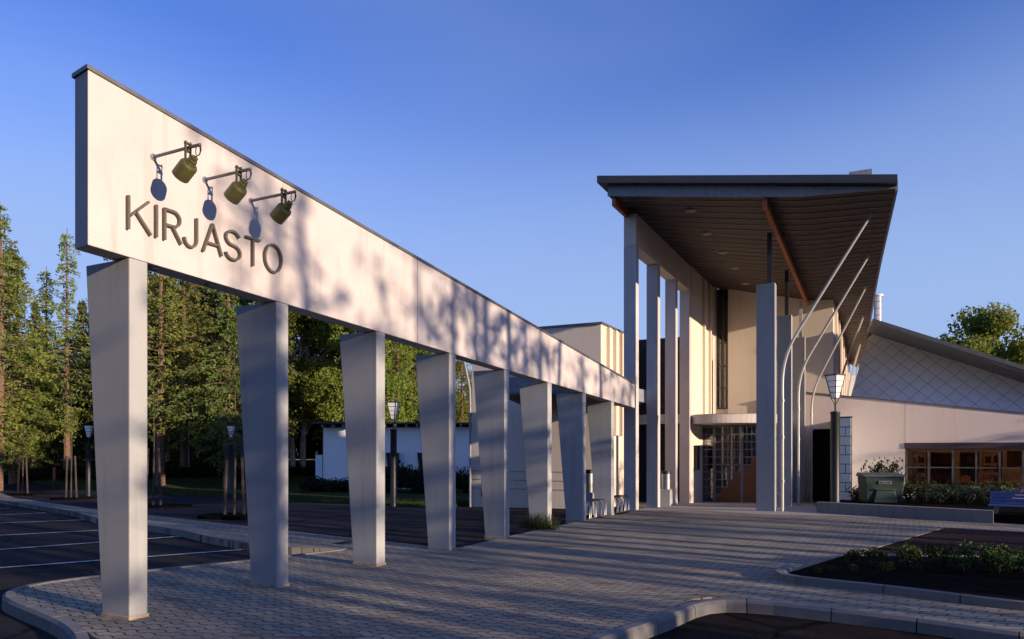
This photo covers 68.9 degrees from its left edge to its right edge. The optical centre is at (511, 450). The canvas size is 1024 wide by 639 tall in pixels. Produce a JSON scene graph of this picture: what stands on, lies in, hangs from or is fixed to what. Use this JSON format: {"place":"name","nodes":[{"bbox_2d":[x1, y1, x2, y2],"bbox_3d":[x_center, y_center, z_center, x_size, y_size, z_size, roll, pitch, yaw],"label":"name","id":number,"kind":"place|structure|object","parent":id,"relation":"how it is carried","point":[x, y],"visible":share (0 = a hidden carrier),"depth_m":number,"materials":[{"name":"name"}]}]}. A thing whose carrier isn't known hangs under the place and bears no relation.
{"place":"outdoors","nodes":[
{"label":"outdoors","id":0,"kind":"place"},
{"bbox_2d":[4,449,468,507],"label":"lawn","id":1,"kind":"structure","parent":0,"point":[190,482],"depth_m":46.94,"materials":[{"name":"green plant"}]},
{"bbox_2d":[17,470,52,480],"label":"dark shrub","id":2,"kind":"object","parent":1,"relation":"on","point":[41,475],"visible":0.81,"depth_m":48.72,"materials":[{"name":"green plant"}]},
{"bbox_2d":[13,301,63,465],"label":"spruce tree","id":3,"kind":"object","parent":1,"relation":"on","point":[41,455],"visible":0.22,"depth_m":54.89,"materials":[{"name":"green plant"}]},
{"bbox_2d":[4,252,80,463],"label":"larch tree","id":4,"kind":"object","parent":1,"relation":"on","point":[39,343],"visible":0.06,"depth_m":54.15,"materials":[{"name":"green plant"}]},
{"bbox_2d":[14,234,92,477],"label":"larch tree","id":5,"kind":"object","parent":1,"relation":"on","point":[56,346],"visible":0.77,"depth_m":49.83,"materials":[{"name":"green plant"}]},
{"bbox_2d":[20,266,91,459],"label":"larch tree","id":6,"kind":"object","parent":1,"relation":"on","point":[44,274],"visible":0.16,"depth_m":57.93,"materials":[{"name":"green plant"}]},
{"bbox_2d":[40,462,83,471],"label":"dark shrub","id":7,"kind":"object","parent":1,"relation":"on","point":[51,466],"visible":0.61,"depth_m":51.70,"materials":[{"name":"green plant"}]},
{"bbox_2d":[49,468,82,478],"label":"dark shrub","id":8,"kind":"object","parent":1,"relation":"on","point":[60,474],"visible":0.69,"depth_m":48.97,"materials":[{"name":"green plant"}]},
{"bbox_2d":[41,301,94,462],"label":"spruce tree","id":9,"kind":"object","parent":1,"relation":"on","point":[79,442],"visible":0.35,"depth_m":57.62,"materials":[{"name":"green plant"}]},
{"bbox_2d":[72,258,157,447],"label":"larch tree","id":10,"kind":"object","parent":1,"relation":"on","point":[80,337],"visible":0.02,"depth_m":51.51,"materials":[{"name":"green plant"}]},
{"bbox_2d":[86,270,178,447],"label":"spruce tree","id":11,"kind":"object","parent":1,"relation":"on","point":[149,442],"visible":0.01,"depth_m":55.79,"materials":[{"name":"green plant"}]},
{"bbox_2d":[80,273,230,485],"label":"larch tree","id":12,"kind":"object","parent":1,"relation":"on","point":[161,331],"visible":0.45,"depth_m":46.86,"materials":[{"name":"green plant"}]},
{"bbox_2d":[147,271,224,461],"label":"birch tree","id":13,"kind":"object","parent":1,"relation":"on","point":[167,457],"visible":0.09,"depth_m":56.88,"materials":[{"name":"green plant"}]},
{"bbox_2d":[147,277,232,475],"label":"larch tree","id":14,"kind":"object","parent":1,"relation":"on","point":[182,442],"visible":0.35,"depth_m":50.77,"materials":[{"name":"green plant"}]},
{"bbox_2d":[160,292,244,487],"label":"spruce tree","id":15,"kind":"object","parent":1,"relation":"on","point":[217,405],"visible":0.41,"depth_m":45.45,"materials":[{"name":"green plant"}]},
{"bbox_2d":[165,283,239,465],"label":"spruce tree","id":16,"kind":"object","parent":1,"relation":"on","point":[196,459],"visible":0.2,"depth_m":53.39,"materials":[{"name":"green plant"}]},
{"bbox_2d":[200,297,255,451],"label":"spruce tree","id":17,"kind":"object","parent":1,"relation":"on","point":[244,301],"visible":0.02,"depth_m":59.55,"materials":[{"name":"green plant"}]},
{"bbox_2d":[226,425,233,493],"bbox_3d":[-14.858,0.545,39.470,0.375,3.790,0.375,0,0,-5],"label":"street lamp","id":18,"kind":"object","parent":1,"relation":"on","point":[230,427],"visible":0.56,"depth_m":39.36,"materials":[{"name":"metal"}]},
{"bbox_2d":[209,302,306,438],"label":"spruce tree","id":19,"kind":"object","parent":1,"relation":"on","point":[290,420],"visible":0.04,"depth_m":49.84,"materials":[{"name":"green plant"}]},
{"bbox_2d":[248,302,335,466],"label":"birch tree","id":20,"kind":"object","parent":1,"relation":"on","point":[313,324],"visible":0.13,"depth_m":51.43,"materials":[{"name":"green plant"}]},
{"bbox_2d":[288,416,312,458],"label":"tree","id":21,"kind":"object","parent":1,"relation":"on","point":[297,442],"visible":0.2,"depth_m":63.59,"materials":[{"name":"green plant"}]},
{"bbox_2d":[298,475,329,490],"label":"dark shrub","id":22,"kind":"object","parent":1,"relation":"on","point":[309,484],"visible":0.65,"depth_m":41.72,"materials":[{"name":"green plant"}]},
{"bbox_2d":[288,311,340,467],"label":"birch tree","id":23,"kind":"object","parent":1,"relation":"on","point":[293,322],"visible":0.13,"depth_m":51.85,"materials":[{"name":"green plant"}]},
{"bbox_2d":[306,416,323,458],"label":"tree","id":24,"kind":"object","parent":1,"relation":"on","point":[318,442],"visible":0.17,"depth_m":64.24,"materials":[{"name":"green plant"}]},
{"bbox_2d":[292,339,344,427],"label":"birch tree","id":25,"kind":"object","parent":1,"relation":"on","point":[313,352],"visible":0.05,"depth_m":55.77,"materials":[{"name":"green plant"}]},
{"bbox_2d":[308,477,340,491],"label":"dark shrub","id":26,"kind":"object","parent":1,"relation":"on","point":[322,484],"visible":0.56,"depth_m":41.85,"materials":[{"name":"green plant"}]},
{"bbox_2d":[323,477,348,491],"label":"dark shrub","id":27,"kind":"object","parent":1,"relation":"on","point":[337,483],"visible":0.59,"depth_m":41.55,"materials":[{"name":"green plant"}]},
{"bbox_2d":[302,316,409,427],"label":"birch tree","id":28,"kind":"object","parent":1,"relation":"on","point":[312,394],"visible":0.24,"depth_m":48.64,"materials":[{"name":"green plant"}]},
{"bbox_2d":[314,326,412,427],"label":"birch tree","id":29,"kind":"object","parent":1,"relation":"on","point":[401,411],"visible":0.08,"depth_m":50.91,"materials":[{"name":"green plant"}]},
{"bbox_2d":[311,422,468,488],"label":"white house","id":30,"kind":"structure","parent":1,"relation":"on","point":[331,461],"depth_m":45.05,"materials":[{"name":"paint"}]},
{"bbox_2d":[385,459,411,492],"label":"dark shrub","id":31,"kind":"object","parent":1,"relation":"on","point":[401,472],"visible":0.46,"depth_m":40.94,"materials":[{"name":"green plant"}]},
{"bbox_2d":[385,342,418,421],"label":"larch tree","id":32,"kind":"object","parent":1,"relation":"on","point":[398,363],"visible":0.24,"depth_m":55.94,"materials":[{"name":"green plant"}]},
{"bbox_2d":[385,339,434,421],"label":"birch tree","id":33,"kind":"object","parent":1,"relation":"on","point":[408,410],"visible":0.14,"depth_m":57.37,"materials":[{"name":"green plant"}]},
{"bbox_2d":[403,464,419,492],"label":"dark shrub","id":34,"kind":"object","parent":1,"relation":"on","point":[408,474],"visible":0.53,"depth_m":40.51,"materials":[{"name":"green plant"}]},
{"bbox_2d":[406,465,423,493],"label":"dark shrub","id":35,"kind":"object","parent":1,"relation":"on","point":[418,485],"visible":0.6,"depth_m":40.32,"materials":[{"name":"green plant"}]},
{"bbox_2d":[404,347,435,421],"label":"spruce tree","id":36,"kind":"object","parent":1,"relation":"on","point":[412,401],"visible":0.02,"depth_m":59.39,"materials":[{"name":"green plant"}]},
{"bbox_2d":[417,360,471,420],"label":"birch tree","id":37,"kind":"object","parent":1,"relation":"on","point":[458,373],"visible":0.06,"depth_m":61.63,"materials":[{"name":"green plant"}]},
{"bbox_2d":[456,467,468,490],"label":"dark shrub","id":38,"kind":"object","parent":1,"relation":"on","point":[461,482],"visible":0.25,"depth_m":40.13,"materials":[{"name":"green plant"}]},
{"bbox_2d":[456,359,471,421],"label":"larch tree","id":39,"kind":"object","parent":1,"relation":"on","point":[459,363],"visible":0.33,"depth_m":57.84,"materials":[{"name":"green plant"}]},
{"bbox_2d":[29,476,468,505],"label":"lawn grass","id":40,"kind":"structure","parent":0,"point":[407,501],"depth_m":36.67,"materials":[{"name":"green plant"}]},
{"bbox_2d":[0,478,627,638],"bbox_3d":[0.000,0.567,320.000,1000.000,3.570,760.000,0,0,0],"label":"ground","id":41,"kind":"structure","parent":0,"point":[407,525],"depth_m":16.32,"materials":[{"name":"asphalt"}]},
{"bbox_2d":[4,493,48,495],"bbox_3d":[-25.997,2.330,39.951,2.300,0.120,1.400,0,0,0],"label":"tree pit","id":42,"kind":"object","parent":41,"relation":"on","point":[20,494],"visible":0.7,"depth_m":39.49,"materials":[{"name":"soil"}]},
{"bbox_2d":[6,424,36,492],"bbox_3d":[-26.199,0.465,40.043,0.964,3.854,1.467,0,0,0],"label":"staked sapling","id":43,"kind":"object","parent":42,"relation":"on","point":[23,458],"visible":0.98,"depth_m":39.95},
{"bbox_2d":[0,205,73,490],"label":"larch tree","id":44,"kind":"object","parent":41,"relation":"on","point":[3,352],"visible":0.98,"depth_m":44.24,"materials":[{"name":"green plant"}]},
{"bbox_2d":[2,244,73,483],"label":"spruce tree","id":45,"kind":"object","parent":41,"relation":"on","point":[11,466],"visible":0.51,"depth_m":47.81,"materials":[{"name":"green plant"}]},
{"bbox_2d":[50,497,96,499],"bbox_3d":[-21.302,2.330,36.400,2.300,0.120,1.400,0,0,0],"label":"tree pit","id":46,"kind":"object","parent":41,"relation":"on","point":[73,498],"visible":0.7,"depth_m":35.90,"materials":[{"name":"soil"}]},
{"bbox_2d":[54,388,84,497],"bbox_3d":[-21.440,-0.343,36.375,1.063,5.468,1.103,0,0,18],"label":"staked sapling","id":47,"kind":"object","parent":46,"relation":"on","point":[69,424],"visible":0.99,"depth_m":36.40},
{"bbox_2d":[83,425,93,495],"bbox_3d":[-22.119,0.545,39.000,0.375,3.790,0.375,0,0,-15],"label":"street lamp","id":48,"kind":"object","parent":41,"relation":"on","point":[88,429],"visible":0.94,"depth_m":38.90,"materials":[{"name":"metal"}]},
{"bbox_2d":[0,508,244,567],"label":"parking bay markings","id":49,"kind":"object","parent":41,"relation":"on","point":[90,542],"visible":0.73,"depth_m":13.40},
{"bbox_2d":[147,504,191,507],"bbox_3d":[-12.675,1.999,26.784,2.300,0.120,1.400,0,0,0],"label":"tree pit","id":50,"kind":"object","parent":41,"relation":"on","point":[169,506],"visible":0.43,"depth_m":26.55,"materials":[{"name":"soil"}]},
{"bbox_2d":[147,370,178,504],"bbox_3d":[-12.756,-0.419,26.646,1.358,4.958,1.035,0,0,13],"label":"staked sapling","id":51,"kind":"object","parent":50,"relation":"on","point":[154,409],"visible":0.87,"depth_m":26.78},
{"bbox_2d":[2,549,343,638],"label":"kerb","id":52,"kind":"structure","parent":41,"relation":"on","point":[57,625],"depth_m":7.74,"materials":[{"name":"grey concrete"}]},
{"bbox_2d":[0,500,346,549],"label":"kerb","id":53,"kind":"structure","parent":41,"relation":"on","point":[189,534],"depth_m":16.01,"materials":[{"name":"grey concrete"}]},
{"bbox_2d":[197,512,247,519],"bbox_3d":[-7.237,1.760,19.984,2.300,0.120,1.400,0,0,0],"label":"tree pit","id":54,"kind":"object","parent":41,"relation":"on","point":[226,516],"visible":0.45,"depth_m":19.44,"materials":[{"name":"soil"}]},
{"bbox_2d":[205,345,245,514],"bbox_3d":[-7.486,-0.525,20.091,1.122,4.692,1.215,0,0,-43],"label":"staked sapling","id":55,"kind":"object","parent":54,"relation":"on","point":[226,444],"visible":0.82,"depth_m":19.98,"materials":[{"name":"plant"}]},
{"bbox_2d":[387,401,400,506],"bbox_3d":[-4.222,0.115,26.625,0.375,3.733,0.375,0,0,15],"label":"street lamp","id":56,"kind":"object","parent":41,"relation":"on","point":[393,407],"visible":1,"depth_m":26.53,"materials":[{"name":"metal"}]},
{"bbox_2d":[463,322,623,508],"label":"side wing","id":57,"kind":"structure","parent":41,"relation":"on","point":[602,343],"depth_m":26.29,"materials":[{"name":"paint"}]},
{"bbox_2d":[586,469,595,514],"bbox_3d":[2.039,1.099,19.918,0.360,1.203,0.327,0,0,26],"label":"litter bin","id":58,"kind":"object","parent":41,"relation":"on","point":[589,485],"visible":0.34,"depth_m":19.77,"materials":[{"name":"metal"}]},
{"bbox_2d":[597,169,897,511],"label":"library building","id":59,"kind":"structure","parent":41,"relation":"on","point":[773,279],"depth_m":24.21,"materials":[{"name":"beige paint"}]},
{"bbox_2d":[509,377,645,408],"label":"link roof","id":60,"kind":"structure","parent":59,"relation":"attached to","point":[514,390],"depth_m":18.64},
{"bbox_2d":[717,290,727,408],"bbox_3d":[8.753,-4.200,31.026,0.477,4.900,0.070,0,0,26],"label":"slit window","id":61,"kind":"structure","parent":59,"relation":"in","point":[723,342],"depth_m":30.99,"materials":[{"name":"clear glass"}]},
{"bbox_2d":[714,425,741,501],"bbox_3d":[8.228,0.503,28.468,1.025,2.937,0.122,0,0,26],"label":"door","id":62,"kind":"structure","parent":59,"relation":"in","point":[733,491],"depth_m":28.43,"materials":[{"name":"paint"}]},
{"bbox_2d":[742,425,776,502],"bbox_3d":[9.301,0.503,27.940,1.359,2.937,0.122,0,0,26],"label":"door","id":63,"kind":"structure","parent":59,"relation":"in","point":[748,470],"depth_m":28.11,"materials":[{"name":"paint"}]},
{"bbox_2d":[913,452,926,483],"bbox_3d":[15.795,1.030,28.921,0.470,2.000,0.300,0,0,26],"label":"bookcase","id":64,"kind":"object","parent":59,"relation":"in","point":[921,470],"visible":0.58,"depth_m":28.81,"materials":[{"name":"brown wood"}]},
{"bbox_2d":[930,452,951,484],"bbox_3d":[16.593,1.030,28.862,0.731,2.000,0.300,0,0,26],"label":"bookcase","id":65,"kind":"object","parent":59,"relation":"in","point":[941,475],"visible":0.56,"depth_m":28.87,"materials":[{"name":"brown wood"}]},
{"bbox_2d":[959,452,978,484],"bbox_3d":[17.316,1.030,28.283,0.620,2.000,0.300,0,0,26],"label":"bookcase","id":66,"kind":"object","parent":59,"relation":"in","point":[966,459],"visible":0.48,"depth_m":28.27,"materials":[{"name":"brown wood"}]},
{"bbox_2d":[981,452,1002,484],"bbox_3d":[18.462,1.030,28.721,0.657,2.000,0.300,0,0,26],"label":"bookcase","id":67,"kind":"object","parent":59,"relation":"in","point":[993,478],"visible":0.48,"depth_m":28.66,"materials":[{"name":"brown wood"}]},
{"bbox_2d":[806,319,1023,501],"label":"reading room wing","id":68,"kind":"structure","parent":41,"relation":"on","point":[914,392],"depth_m":27.94,"materials":[{"name":"paint"}]},
{"bbox_2d":[814,430,829,500],"bbox_3d":[12.488,0.650,29.965,0.668,3.000,0.050,0,0,26],"label":"dark door","id":69,"kind":"structure","parent":68,"relation":"in","point":[814,430],"depth_m":29.96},
{"bbox_2d":[906,448,1023,488],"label":"window","id":70,"kind":"structure","parent":68,"relation":"in","point":[999,467],"depth_m":26.69,"materials":[{"name":"brown glass"}]},
{"bbox_2d":[0,493,1023,638],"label":"paved plaza","id":71,"kind":"structure","parent":0,"point":[582,580],"depth_m":9.23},
{"bbox_2d":[72,64,634,620],"bbox_3d":[-0.556,-0.935,13.991,0.710,5.270,15.716,0,0,28],"label":"entrance colonnade","id":72,"kind":"object","parent":71,"relation":"on","point":[344,270],"visible":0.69,"depth_m":9.16,"materials":[{"name":"beige paint"}]},
{"bbox_2d":[150,140,201,182],"bbox_3d":[-3.294,-2.812,7.336,0.705,0.390,0.174,0,0,28],"label":"wall spotlight","id":73,"kind":"object","parent":72,"relation":"attached to","point":[184,170],"depth_m":7.23,"materials":[{"name":"metal"}]},
{"bbox_2d":[126,195,282,272],"bbox_3d":[-3.248,-2.300,8.114,0.034,0.366,2.023,0,0,28],"label":"wall lettering","id":74,"kind":"object","parent":72,"relation":"attached to","point":[129,214],"depth_m":7.91,"materials":[{"name":"brown metal"}]},
{"bbox_2d":[202,165,251,204],"bbox_3d":[-3.002,-2.784,7.887,0.705,0.390,0.174,0,0,28],"label":"wall spotlight","id":75,"kind":"object","parent":72,"relation":"attached to","point":[235,192],"depth_m":7.78,"materials":[{"name":"metal"}]},
{"bbox_2d":[248,188,296,224],"bbox_3d":[-2.704,-2.747,8.451,0.705,0.390,0.174,0,0,28],"label":"wall spotlight","id":76,"kind":"object","parent":72,"relation":"attached to","point":[280,213],"depth_m":8.34,"materials":[{"name":"metal"}]},
{"bbox_2d":[515,511,559,529],"bbox_3d":[0.539,1.440,15.802,1.087,0.419,0.548,0,0,21],"label":"grass tuft","id":77,"kind":"object","parent":71,"relation":"on","point":[531,524],"visible":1,"depth_m":15.73,"materials":[{"name":"green plant"}]},
{"bbox_2d":[586,499,607,519],"bbox_3d":[1.896,1.428,18.486,0.536,0.420,1.350,0,0,28],"label":"bicycle rack","id":78,"kind":"object","parent":71,"relation":"on","point":[588,501],"visible":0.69,"depth_m":18.52,"materials":[{"name":"metal"}]},
{"bbox_2d":[614,495,630,513],"bbox_3d":[2.761,1.428,20.122,0.536,0.420,1.213,0,0,28],"label":"bicycle rack","id":79,"kind":"object","parent":71,"relation":"on","point":[620,496],"visible":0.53,"depth_m":20.08,"materials":[{"name":"metal"}]},
{"bbox_2d":[660,471,671,505],"bbox_3d":[5.046,1.250,24.490,0.360,1.203,0.327,0,0,26],"label":"litter bin","id":80,"kind":"object","parent":71,"relation":"on","point":[665,494],"visible":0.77,"depth_m":24.35,"materials":[{"name":"metal"}]},
{"bbox_2d":[830,416,852,501],"bbox_3d":[11.567,0.410,26.660,0.397,3.080,4.779,0,0,16],"label":"glass block screen","id":81,"kind":"object","parent":71,"relation":"on","point":[845,452],"visible":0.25,"depth_m":24.48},
{"bbox_2d":[776,564,1023,610],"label":"kerb","id":82,"kind":"structure","parent":71,"relation":"on","point":[782,572],"depth_m":8.52,"materials":[{"name":"grey concrete"}]},
{"bbox_2d":[817,501,993,522],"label":"planter wall","id":83,"kind":"structure","parent":71,"relation":"on","point":[949,514],"depth_m":18.28,"materials":[{"name":"grey concrete"}]},
{"bbox_2d":[840,498,1023,523],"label":"planter soil","id":84,"kind":"structure","parent":71,"relation":"on","point":[1012,515],"depth_m":19.50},
{"bbox_2d":[824,374,845,502],"bbox_3d":[8.620,-0.145,19.914,0.375,3.790,0.375,0,0,-27],"label":"street lamp","id":85,"kind":"object","parent":84,"relation":"on","point":[835,382],"visible":0.81,"depth_m":19.82,"materials":[{"name":"metal"}]},
{"bbox_2d":[860,456,887,471],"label":"border shrub","id":86,"kind":"object","parent":84,"relation":"on","point":[880,466],"visible":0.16,"depth_m":22.90,"materials":[{"name":"green plant"}]},
{"bbox_2d":[856,472,906,502],"bbox_3d":[10.498,1.082,21.263,1.130,0.922,0.833,0,0,10],"label":"waste bin","id":87,"kind":"object","parent":84,"relation":"on","point":[881,487],"visible":0.99,"depth_m":20.91,"materials":[{"name":"green plastic"}]},
{"bbox_2d":[875,457,905,474],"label":"border shrub","id":88,"kind":"object","parent":84,"relation":"on","point":[894,467],"visible":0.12,"depth_m":22.85,"materials":[{"name":"green plant"}]},
{"bbox_2d":[903,480,925,501],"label":"border shrub","id":89,"kind":"object","parent":84,"relation":"on","point":[907,491],"visible":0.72,"depth_m":22.42,"materials":[{"name":"green plant"}]},
{"bbox_2d":[927,482,952,501],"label":"border shrub","id":90,"kind":"object","parent":84,"relation":"on","point":[936,488],"visible":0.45,"depth_m":21.93,"materials":[{"name":"green plant"}]},
{"bbox_2d":[951,487,987,504],"bbox_3d":[12.241,1.217,20.067,0.891,0.467,0.756,0,0,22],"label":"hosta plant","id":91,"kind":"object","parent":84,"relation":"on","point":[968,495],"visible":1,"depth_m":19.98,"materials":[{"name":"green plant"}]},
{"bbox_2d":[982,485,1014,497],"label":"hosta plant","id":92,"kind":"object","parent":84,"relation":"on","point":[993,488],"visible":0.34,"depth_m":21.32,"materials":[{"name":"green plant"}]},
{"bbox_2d":[988,490,1023,513],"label":"slatted bench","id":93,"kind":"object","parent":71,"relation":"on","point":[997,502],"visible":0.98,"depth_m":17.53,"materials":[{"name":"blue paint"}]},
{"bbox_2d":[0,0,1023,423],"label":"sky","id":94,"kind":"structure","parent":0,"point":[475,137],"materials":[{"name":"blue"}]},
{"bbox_2d":[640,500,880,517],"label":"entrance slab","id":95,"kind":"structure","parent":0,"point":[806,508],"depth_m":22.15,"materials":[{"name":"concrete"}]},
{"bbox_2d":[649,609,953,638],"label":"brown road","id":96,"kind":"structure","parent":0,"point":[746,625],"depth_m":7.38,"materials":[{"name":"asphalt"}]},
{"bbox_2d":[585,598,1023,638],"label":"kerb","id":97,"kind":"structure","parent":96,"relation":"on","point":[663,622],"depth_m":7.49,"materials":[{"name":"grey concrete"}]},
{"bbox_2d":[789,555,1023,600],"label":"planting bed soil","id":98,"kind":"structure","parent":0,"point":[979,581],"depth_m":9.56,"materials":[{"name":"soil"}]},
{"bbox_2d":[844,548,865,563],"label":"bed plant","id":99,"kind":"object","parent":98,"relation":"on","point":[854,558],"visible":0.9,"depth_m":10.75,"materials":[{"name":"green plant"}]},
{"bbox_2d":[860,546,889,566],"bbox_3d":[5.133,1.527,10.504,0.301,0.343,0.449,0,0,-16],"label":"bed plant","id":100,"kind":"object","parent":98,"relation":"on","point":[872,555],"visible":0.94,"depth_m":10.47,"materials":[{"name":"green plant"}]},
{"bbox_2d":[891,542,922,567],"bbox_3d":[5.590,1.505,10.491,0.374,0.426,0.558,0,0,3],"label":"bed plant","id":101,"kind":"object","parent":98,"relation":"on","point":[911,554],"visible":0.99,"depth_m":10.43,"materials":[{"name":"green plant"}]},
{"bbox_2d":[915,556,943,571],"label":"bed plant","id":102,"kind":"object","parent":98,"relation":"on","point":[930,563],"visible":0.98,"depth_m":10.00,"materials":[{"name":"green plant"}]},
{"bbox_2d":[920,542,957,565],"bbox_3d":[6.085,1.506,10.637,0.552,0.422,0.370,0,0,-23],"label":"bed plant","id":103,"kind":"object","parent":98,"relation":"on","point":[944,553],"visible":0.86,"depth_m":10.60,"materials":[{"name":"green plant"}]},
{"bbox_2d":[946,552,979,571],"bbox_3d":[6.089,1.532,10.066,0.424,0.324,0.284,0,0,-17],"label":"bed plant","id":104,"kind":"object","parent":98,"relation":"on","point":[968,565],"visible":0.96,"depth_m":10.04,"materials":[{"name":"green plant"}]},
{"bbox_2d":[955,540,998,566],"bbox_3d":[6.586,1.495,10.537,0.603,0.461,0.405,0,0,23],"label":"bed plant","id":105,"kind":"object","parent":98,"relation":"on","point":[967,549],"visible":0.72,"depth_m":10.51,"materials":[{"name":"green plant"}]},
{"bbox_2d":[979,549,1020,573],"bbox_3d":[6.433,1.505,9.898,0.374,0.426,0.558,0,0,-19],"label":"bed plant","id":106,"kind":"object","parent":98,"relation":"on","point":[991,561],"visible":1,"depth_m":9.81,"materials":[{"name":"green plant"}]},
{"bbox_2d":[995,543,1023,568],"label":"bed plant","id":107,"kind":"object","parent":98,"relation":"on","point":[1020,552],"visible":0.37,"depth_m":10.34,"materials":[{"name":"green plant"}]},
{"bbox_2d":[862,528,1023,554],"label":"side road","id":108,"kind":"structure","parent":0,"point":[950,537],"depth_m":13.98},
{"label":"right lawn","id":109,"kind":"structure","parent":0,"visible":0},
{"bbox_2d":[937,301,1023,364],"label":"broadleaf tree","id":110,"kind":"object","parent":109,"relation":"on","point":[990,328],"visible":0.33,"depth_m":64.61,"materials":[{"name":"green plant"}]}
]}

